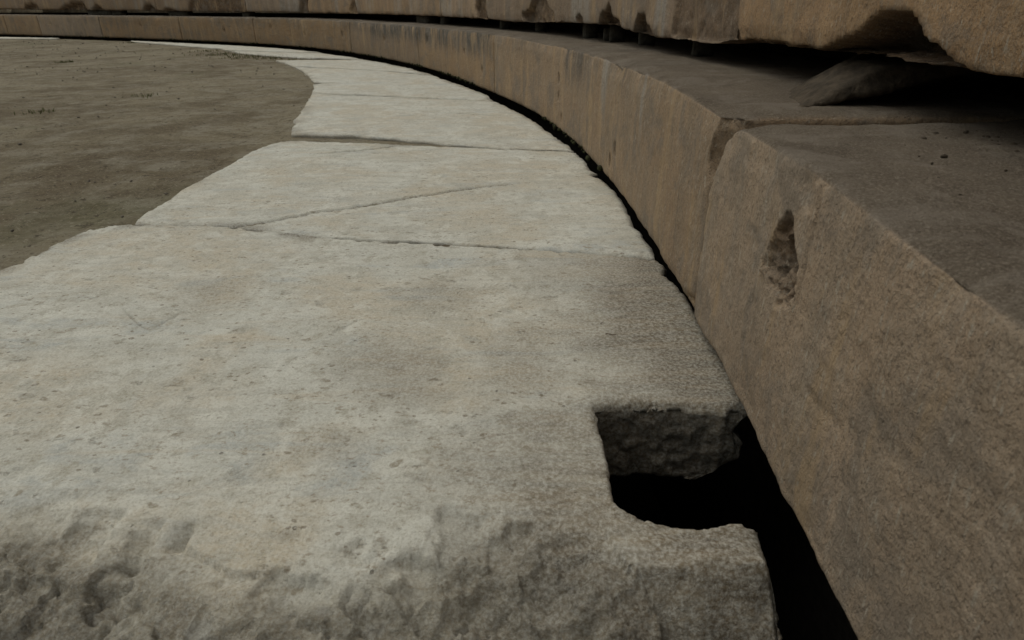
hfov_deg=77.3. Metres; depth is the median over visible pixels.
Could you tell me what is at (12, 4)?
block
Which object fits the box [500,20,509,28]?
spacer block
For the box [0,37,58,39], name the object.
paving slab
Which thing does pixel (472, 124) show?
paving slab
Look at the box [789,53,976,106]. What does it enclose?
fallen stone
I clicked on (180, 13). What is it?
spacer block
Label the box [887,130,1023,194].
rubble
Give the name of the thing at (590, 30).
spacer block
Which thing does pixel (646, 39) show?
spacer block
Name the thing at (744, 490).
foundation
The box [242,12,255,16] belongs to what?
spacer block
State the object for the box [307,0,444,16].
block
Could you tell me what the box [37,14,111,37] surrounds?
seat block
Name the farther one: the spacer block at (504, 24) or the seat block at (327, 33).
the seat block at (327, 33)
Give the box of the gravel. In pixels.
[0,39,307,252]
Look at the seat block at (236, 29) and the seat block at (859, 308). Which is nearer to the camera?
the seat block at (859, 308)
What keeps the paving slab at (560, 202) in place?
on the ground at (180, 133)
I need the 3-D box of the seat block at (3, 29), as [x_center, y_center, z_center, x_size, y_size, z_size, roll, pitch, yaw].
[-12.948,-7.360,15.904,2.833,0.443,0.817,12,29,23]
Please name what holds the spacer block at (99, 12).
on the seat block at (78, 25)
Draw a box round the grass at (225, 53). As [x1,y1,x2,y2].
[14,41,319,114]
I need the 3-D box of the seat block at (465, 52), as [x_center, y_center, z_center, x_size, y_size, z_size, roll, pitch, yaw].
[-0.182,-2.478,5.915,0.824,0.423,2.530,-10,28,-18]
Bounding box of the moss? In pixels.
[11,34,602,170]
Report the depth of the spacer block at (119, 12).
13.50 m
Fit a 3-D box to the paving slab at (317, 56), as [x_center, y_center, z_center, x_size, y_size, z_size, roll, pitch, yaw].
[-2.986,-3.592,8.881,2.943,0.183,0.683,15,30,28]
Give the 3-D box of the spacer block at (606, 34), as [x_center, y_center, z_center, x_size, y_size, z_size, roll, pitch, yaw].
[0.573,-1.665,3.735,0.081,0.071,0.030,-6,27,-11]
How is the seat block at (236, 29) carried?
on the foundation
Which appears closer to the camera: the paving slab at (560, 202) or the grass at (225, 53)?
the paving slab at (560, 202)
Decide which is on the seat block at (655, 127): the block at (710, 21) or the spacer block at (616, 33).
the spacer block at (616, 33)
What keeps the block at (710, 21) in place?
on the retaining core
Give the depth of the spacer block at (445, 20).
7.00 m
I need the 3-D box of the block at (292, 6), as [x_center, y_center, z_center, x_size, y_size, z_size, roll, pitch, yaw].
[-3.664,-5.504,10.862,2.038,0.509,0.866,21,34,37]
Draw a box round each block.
[0,0,27,9]
[0,14,16,34]
[4,14,53,35]
[23,0,157,10]
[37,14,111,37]
[87,10,111,14]
[99,15,197,39]
[111,10,127,14]
[155,0,246,11]
[168,11,192,15]
[179,16,281,43]
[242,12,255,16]
[245,0,308,12]
[253,17,390,52]
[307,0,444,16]
[349,20,477,64]
[416,15,437,23]
[417,24,582,92]
[440,17,450,23]
[441,0,487,18]
[486,0,762,43]
[494,32,1023,307]
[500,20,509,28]
[535,22,545,31]
[583,23,597,37]
[603,28,609,40]
[609,25,624,41]
[638,32,654,45]
[691,41,713,55]
[694,119,1023,639]
[738,0,1023,77]
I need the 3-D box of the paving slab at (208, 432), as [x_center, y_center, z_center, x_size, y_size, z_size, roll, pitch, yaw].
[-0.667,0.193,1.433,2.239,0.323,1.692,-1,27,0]
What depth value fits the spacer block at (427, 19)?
7.46 m
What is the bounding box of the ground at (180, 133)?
[0,9,665,525]
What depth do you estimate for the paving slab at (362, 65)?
7.23 m
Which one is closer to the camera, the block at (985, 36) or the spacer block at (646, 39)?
the block at (985, 36)
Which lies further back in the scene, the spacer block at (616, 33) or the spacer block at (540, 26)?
the spacer block at (540, 26)
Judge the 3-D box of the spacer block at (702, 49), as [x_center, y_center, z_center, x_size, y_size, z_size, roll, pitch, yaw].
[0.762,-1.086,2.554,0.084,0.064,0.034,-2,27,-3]
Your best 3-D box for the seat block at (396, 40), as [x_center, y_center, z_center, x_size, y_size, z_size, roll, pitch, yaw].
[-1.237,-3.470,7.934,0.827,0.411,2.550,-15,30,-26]
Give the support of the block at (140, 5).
on the retaining core
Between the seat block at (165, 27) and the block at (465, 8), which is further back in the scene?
the seat block at (165, 27)
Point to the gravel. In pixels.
(12, 230)
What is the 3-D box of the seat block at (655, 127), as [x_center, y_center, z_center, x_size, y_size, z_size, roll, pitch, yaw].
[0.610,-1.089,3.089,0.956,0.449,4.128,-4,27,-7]
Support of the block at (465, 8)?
on the retaining core
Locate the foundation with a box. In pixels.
[0,34,857,639]
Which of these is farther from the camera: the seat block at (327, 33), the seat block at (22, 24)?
the seat block at (22, 24)
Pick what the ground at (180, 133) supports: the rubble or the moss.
the moss
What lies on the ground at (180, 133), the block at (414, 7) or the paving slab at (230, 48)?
the paving slab at (230, 48)
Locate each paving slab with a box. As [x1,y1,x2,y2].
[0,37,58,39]
[0,224,781,639]
[131,41,319,52]
[135,141,654,260]
[232,51,363,59]
[276,60,430,74]
[291,93,573,152]
[296,67,492,101]
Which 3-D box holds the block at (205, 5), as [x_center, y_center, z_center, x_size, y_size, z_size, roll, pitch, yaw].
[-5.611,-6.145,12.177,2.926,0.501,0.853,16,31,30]
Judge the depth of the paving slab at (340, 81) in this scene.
5.48 m

